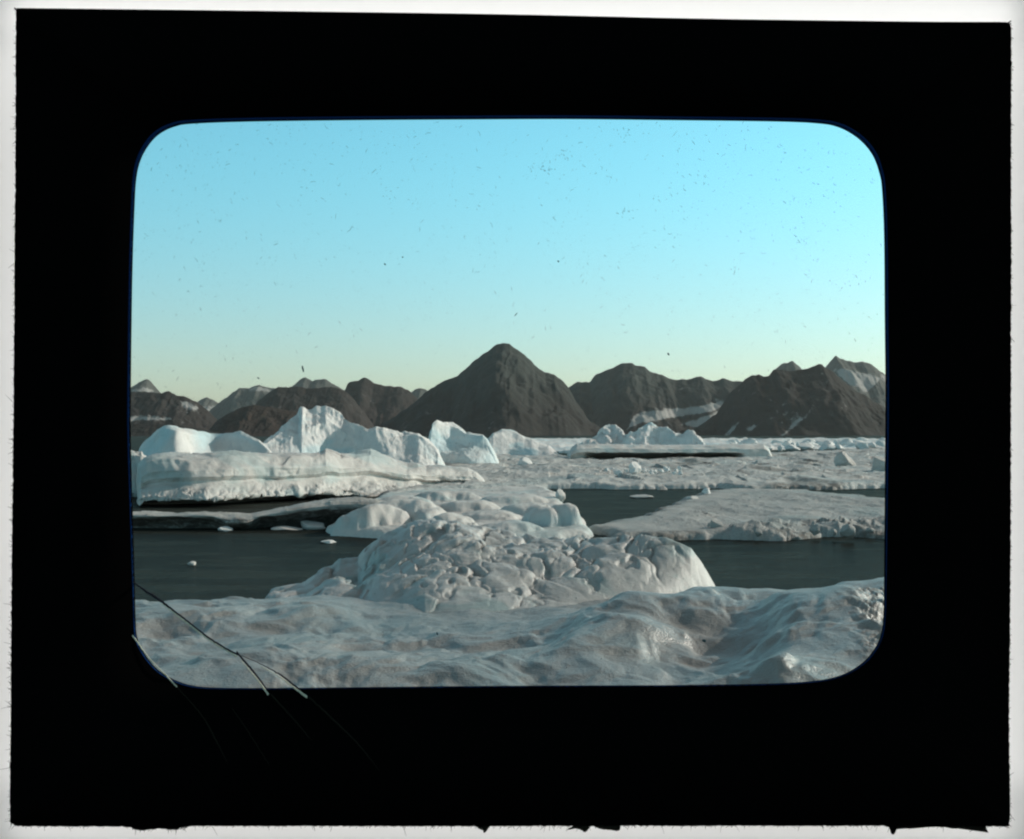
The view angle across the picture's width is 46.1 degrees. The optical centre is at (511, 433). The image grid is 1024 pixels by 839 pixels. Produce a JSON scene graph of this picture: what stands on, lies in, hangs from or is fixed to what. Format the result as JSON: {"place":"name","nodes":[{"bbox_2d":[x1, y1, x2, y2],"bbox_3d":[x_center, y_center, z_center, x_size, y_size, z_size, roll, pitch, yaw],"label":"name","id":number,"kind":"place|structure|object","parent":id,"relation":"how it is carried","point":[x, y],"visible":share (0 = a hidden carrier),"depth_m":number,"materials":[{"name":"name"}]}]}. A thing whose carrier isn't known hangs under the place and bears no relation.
{"place":"outdoors","nodes":[
{"label":"outdoors","id":0,"kind":"place"},
{"bbox_2d":[131,379,159,392],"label":"mountain","id":1,"kind":"structure","parent":0,"point":[146,385],"depth_m":4170.77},
{"bbox_2d":[131,391,216,429],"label":"mountain","id":2,"kind":"structure","parent":0,"point":[168,407],"depth_m":2645.47,"materials":[{"name":"brown stone"}]},
{"bbox_2d":[131,423,221,435],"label":"mountain","id":3,"kind":"structure","parent":0,"point":[139,429],"depth_m":1882.47,"materials":[{"name":"brown stone"}]},
{"bbox_2d":[198,397,217,410],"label":"mountain","id":4,"kind":"structure","parent":0,"point":[207,403],"depth_m":4967.80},
{"bbox_2d":[209,385,275,419],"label":"mountain","id":5,"kind":"structure","parent":0,"point":[240,398],"depth_m":4235.16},
{"bbox_2d":[209,405,296,435],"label":"mountain","id":6,"kind":"structure","parent":0,"point":[254,420],"depth_m":1955.80,"materials":[{"name":"brown stone"}]},
{"bbox_2d":[256,386,373,428],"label":"mountain","id":7,"kind":"structure","parent":0,"point":[342,402],"depth_m":2952.69,"materials":[{"name":"stone"}]},
{"bbox_2d":[292,377,344,390],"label":"mountain","id":8,"kind":"structure","parent":0,"point":[305,382],"depth_m":4679.40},
{"bbox_2d":[345,377,417,426],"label":"mountain","id":9,"kind":"structure","parent":0,"point":[368,396],"depth_m":3229.33,"materials":[{"name":"stone"}]},
{"bbox_2d":[411,388,426,398],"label":"mountain","id":10,"kind":"structure","parent":0,"point":[418,393],"depth_m":4274.35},
{"bbox_2d":[378,343,600,435],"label":"mountain","id":11,"kind":"structure","parent":0,"point":[487,393],"depth_m":2352.80,"materials":[{"name":"stone"}]},
{"bbox_2d":[131,435,884,601],"bbox_3d":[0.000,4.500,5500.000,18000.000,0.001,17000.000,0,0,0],"label":"water","id":12,"kind":"structure","parent":0,"point":[258,563],"depth_m":45.49,"materials":[{"name":"grey liquid"}]},
{"bbox_2d":[131,450,146,496],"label":"iceberg","id":13,"kind":"object","parent":12,"relation":"on","point":[137,457],"visible":0.11,"depth_m":86.95,"materials":[{"name":"white ice"}]},
{"bbox_2d":[187,561,195,565],"bbox_3d":[-10.949,4.454,41.138,0.283,0.192,0.350,0,0,-1],"label":"ice piece","id":14,"kind":"object","parent":12,"relation":"on","point":[192,563],"visible":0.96,"depth_m":41.01,"materials":[{"name":"white ice"}]},
{"bbox_2d":[138,425,271,455],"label":"iceberg","id":15,"kind":"object","parent":12,"relation":"on","point":[167,438],"visible":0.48,"depth_m":120.28,"materials":[{"name":"white ice"}]},
{"bbox_2d":[218,526,232,531],"bbox_3d":[-13.205,4.439,55.447,0.716,0.320,0.630,0,0,-36],"label":"ice piece","id":16,"kind":"object","parent":12,"relation":"on","point":[225,528],"visible":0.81,"depth_m":55.24,"materials":[{"name":"white ice"}]},
{"bbox_2d":[133,497,382,528],"bbox_3d":[-13.798,4.230,61.265,17.820,2.204,11.439,0,0,0],"label":"ice floe","id":17,"kind":"object","parent":12,"relation":"on","point":[328,512],"visible":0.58,"depth_m":56.98,"materials":[{"name":"white ice"}]},
{"bbox_2d":[271,526,302,529],"bbox_3d":[-10.531,4.454,56.224,1.471,0.272,1.230,0,0,-30],"label":"ice piece","id":18,"kind":"object","parent":12,"relation":"on","point":[284,528],"visible":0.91,"depth_m":55.88,"materials":[{"name":"white ice"}]},
{"bbox_2d":[136,448,484,505],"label":"tabular iceberg","id":19,"kind":"object","parent":12,"relation":"on","point":[207,477],"visible":0.81,"depth_m":79.94,"materials":[{"name":"white ice"}]},
{"bbox_2d":[301,520,324,529],"bbox_3d":[-9.406,4.422,57.080,1.209,0.562,1.687,0,0,-2],"label":"ice piece","id":20,"kind":"object","parent":12,"relation":"on","point":[310,525],"visible":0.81,"depth_m":56.48,"materials":[{"name":"white ice"}]},
{"bbox_2d":[321,540,335,542],"bbox_3d":[-7.555,4.459,49.548,0.638,0.154,0.578,0,0,-45],"label":"ice piece","id":21,"kind":"object","parent":12,"relation":"on","point":[328,541],"visible":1,"depth_m":49.38,"materials":[{"name":"white ice"}]},
{"bbox_2d":[263,406,444,465],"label":"iceberg","id":22,"kind":"object","parent":12,"relation":"on","point":[315,429],"visible":0.62,"depth_m":147.95,"materials":[{"name":"white ice"}]},
{"bbox_2d":[326,484,593,538],"bbox_3d":[-3.091,4.074,77.209,15.160,1.951,59.682,0,0,0],"label":"ice floe","id":23,"kind":"object","parent":12,"relation":"on","point":[518,511],"visible":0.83,"depth_m":54.85,"materials":[{"name":"white ice"}]},
{"bbox_2d":[429,420,498,463],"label":"iceberg","id":24,"kind":"object","parent":12,"relation":"on","point":[445,438],"visible":0.57,"depth_m":163.93,"materials":[{"name":"white ice"}]},
{"bbox_2d":[265,518,715,612],"bbox_3d":[-0.299,4.104,30.941,12.811,3.554,13.460,0,0,0],"label":"ice hummock","id":25,"kind":"object","parent":12,"relation":"on","point":[476,567],"visible":0.72,"depth_m":29.01,"materials":[{"name":"white ice"}]},
{"bbox_2d":[135,577,883,687],"bbox_3d":[1.083,3.859,22.115,43.727,2.382,30.130,0,0,0],"label":"ice floe","id":26,"kind":"object","parent":12,"relation":"on","point":[649,638],"visible":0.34,"depth_m":20.19,"materials":[{"name":"white ice"}]},
{"bbox_2d":[488,429,559,455],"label":"iceberg","id":27,"kind":"object","parent":12,"relation":"on","point":[511,442],"visible":0.63,"depth_m":223.88,"materials":[{"name":"white ice"}]},
{"bbox_2d":[555,489,565,501],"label":"ice block","id":28,"kind":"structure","parent":12,"relation":"on","point":[560,495],"depth_m":77.54,"materials":[{"name":"white ice"}]},
{"bbox_2d":[579,424,627,443],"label":"iceberg","id":29,"kind":"object","parent":12,"relation":"on","point":[610,434],"visible":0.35,"depth_m":225.34,"materials":[{"name":"white ice"}]},
{"bbox_2d":[382,448,884,494],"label":"ice floe","id":30,"kind":"object","parent":12,"relation":"on","point":[812,470],"visible":0.58,"depth_m":117.94,"materials":[{"name":"white ice"}]},
{"bbox_2d":[518,457,531,464],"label":"ice block","id":31,"kind":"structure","parent":30,"relation":"on","point":[524,460],"depth_m":154.25,"materials":[{"name":"white ice"}]},
{"bbox_2d":[630,468,637,473],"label":"ice chunk","id":32,"kind":"object","parent":30,"relation":"on","point":[634,471],"visible":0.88,"depth_m":121.72,"materials":[{"name":"white ice"}]},
{"bbox_2d":[569,444,771,458],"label":"ice slab","id":33,"kind":"structure","parent":30,"relation":"on","point":[603,451],"depth_m":193.78,"materials":[{"name":"white ice"}]},
{"bbox_2d":[834,451,855,465],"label":"ice block","id":34,"kind":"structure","parent":30,"relation":"on","point":[842,458],"depth_m":140.94,"materials":[{"name":"white ice"}]},
{"bbox_2d":[871,456,884,470],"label":"ice block","id":35,"kind":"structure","parent":30,"relation":"on","point":[878,463],"depth_m":130.03,"materials":[{"name":"white ice"}]},
{"bbox_2d":[629,494,652,497],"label":"ice piece","id":36,"kind":"object","parent":12,"relation":"on","point":[641,496],"visible":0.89,"depth_m":83.82,"materials":[{"name":"white ice"}]},
{"bbox_2d":[623,422,704,444],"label":"iceberg","id":37,"kind":"object","parent":12,"relation":"on","point":[649,433],"visible":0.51,"depth_m":217.43,"materials":[{"name":"white ice"}]},
{"bbox_2d":[532,437,878,452],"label":"ice floe","id":38,"kind":"object","parent":12,"relation":"on","point":[561,445],"visible":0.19,"depth_m":524.27,"materials":[{"name":"white ice"}]},
{"bbox_2d":[740,438,757,443],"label":"ice block","id":39,"kind":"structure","parent":38,"relation":"on","point":[749,441],"depth_m":408.14,"materials":[{"name":"white ice"}]},
{"bbox_2d":[771,439,783,443],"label":"ice block","id":40,"kind":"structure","parent":38,"relation":"on","point":[776,441],"depth_m":442.99,"materials":[{"name":"white ice"}]},
{"bbox_2d":[839,438,852,444],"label":"ice block","id":41,"kind":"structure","parent":38,"relation":"on","point":[847,441],"depth_m":394.04,"materials":[{"name":"white ice"}]},
{"bbox_2d":[856,437,867,440],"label":"ice block","id":42,"kind":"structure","parent":38,"relation":"on","point":[862,438],"depth_m":437.86,"materials":[{"name":"white ice"}]},
{"bbox_2d":[875,440,884,446],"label":"ice block","id":43,"kind":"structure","parent":38,"relation":"on","point":[880,443],"depth_m":344.19,"materials":[{"name":"white ice"}]},
{"bbox_2d":[589,488,884,540],"bbox_3d":[17.845,4.353,69.302,20.883,1.394,46.452,0,0,17],"label":"ice floe","id":44,"kind":"object","parent":12,"relation":"on","point":[770,513],"visible":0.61,"depth_m":58.54,"materials":[{"name":"white ice"}]},
{"bbox_2d":[686,496,698,498],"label":"ice block","id":45,"kind":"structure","parent":44,"relation":"on","point":[691,497],"depth_m":75.98,"materials":[{"name":"white ice"}]},
{"bbox_2d":[701,488,709,493],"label":"ice block","id":46,"kind":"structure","parent":44,"relation":"on","point":[706,491],"depth_m":82.90,"materials":[{"name":"white ice"}]},
{"bbox_2d":[710,519,723,526],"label":"ice block","id":47,"kind":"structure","parent":44,"relation":"on","point":[714,523],"depth_m":52.42,"materials":[{"name":"white ice"}]},
{"bbox_2d":[754,528,761,536],"bbox_3d":[10.279,4.149,50.316,0.334,0.373,0.294,0,0,2],"label":"ice chunk","id":48,"kind":"object","parent":44,"relation":"on","point":[758,532],"visible":1,"depth_m":50.24,"materials":[{"name":"white ice"}]},
{"bbox_2d":[809,525,819,535],"bbox_3d":[12.862,4.128,51.197,0.460,0.443,0.290,0,0,0],"label":"ice chunk","id":49,"kind":"object","parent":44,"relation":"on","point":[814,530],"visible":1,"depth_m":51.12,"materials":[{"name":"white ice"}]},
{"bbox_2d":[840,524,855,537],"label":"ice block","id":50,"kind":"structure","parent":44,"relation":"on","point":[847,530],"depth_m":49.70,"materials":[{"name":"white ice"}]},
{"bbox_2d":[865,527,873,533],"bbox_3d":[15.281,4.157,51.571,0.336,0.263,0.416,0,0,-1],"label":"ice chunk","id":51,"kind":"object","parent":44,"relation":"on","point":[869,530],"visible":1,"depth_m":51.43,"materials":[{"name":"white ice"}]},
{"bbox_2d":[764,444,773,449],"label":"ice block","id":52,"kind":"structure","parent":12,"relation":"on","point":[770,447],"depth_m":315.99,"materials":[{"name":"white ice"}]},
{"bbox_2d":[785,444,799,450],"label":"ice block","id":53,"kind":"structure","parent":12,"relation":"on","point":[790,447],"depth_m":302.61,"materials":[{"name":"white ice"}]},
{"bbox_2d":[796,443,812,450],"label":"ice block","id":54,"kind":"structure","parent":12,"relation":"on","point":[804,446],"depth_m":314.95,"materials":[{"name":"white ice"}]},
{"bbox_2d":[819,444,835,450],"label":"ice block","id":55,"kind":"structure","parent":12,"relation":"on","point":[827,447],"depth_m":305.49,"materials":[{"name":"white ice"}]},
{"bbox_2d":[834,444,842,449],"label":"ice block","id":56,"kind":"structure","parent":12,"relation":"on","point":[838,446],"depth_m":306.29,"materials":[{"name":"white ice"}]},
{"bbox_2d":[855,442,868,448],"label":"ice block","id":57,"kind":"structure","parent":12,"relation":"on","point":[862,445],"depth_m":324.02,"materials":[{"name":"white ice"}]},
{"bbox_2d":[868,442,875,447],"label":"ice block","id":58,"kind":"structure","parent":12,"relation":"on","point":[871,445],"depth_m":325.96,"materials":[{"name":"white ice"}]},
{"bbox_2d":[131,119,884,402],"label":"sky","id":59,"kind":"structure","parent":0,"point":[383,338],"materials":[{"name":"blue"}]},
{"bbox_2d":[0,0,1023,838],"bbox_3d":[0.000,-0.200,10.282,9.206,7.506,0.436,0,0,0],"label":"light box","id":60,"kind":"object","parent":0,"point":[922,10],"visible":0.18,"depth_m":10.07,"materials":[{"name":"white plastic"}]},
{"bbox_2d":[0,7,1013,834],"bbox_3d":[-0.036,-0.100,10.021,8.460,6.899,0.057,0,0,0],"label":"lantern slide","id":61,"kind":"object","parent":60,"relation":"attached to","point":[904,723],"visible":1,"depth_m":10.00,"materials":[{"name":"black glass"}]},
{"bbox_2d":[629,461,640,472],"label":"ice block","id":62,"kind":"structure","parent":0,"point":[634,464],"depth_m":123.24,"materials":[{"name":"white ice"}]},
{"bbox_2d":[568,363,741,434],"bbox_3d":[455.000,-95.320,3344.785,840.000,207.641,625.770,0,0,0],"label":"mountain","id":63,"kind":"structure","parent":0,"point":[623,402],"depth_m":3264.96,"materials":[{"name":"stone"}]},
{"bbox_2d":[675,364,884,435],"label":"mountain","id":64,"kind":"structure","parent":0,"point":[782,403],"depth_m":2520.91,"materials":[{"name":"brown stone"}]},
{"bbox_2d":[776,361,801,370],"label":"mountain","id":65,"kind":"structure","parent":0,"point":[790,366],"depth_m":4480.47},
{"bbox_2d":[825,356,884,406],"bbox_3d":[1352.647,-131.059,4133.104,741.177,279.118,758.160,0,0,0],"label":"mountain","id":66,"kind":"structure","parent":0,"point":[866,379],"depth_m":4097.90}
]}

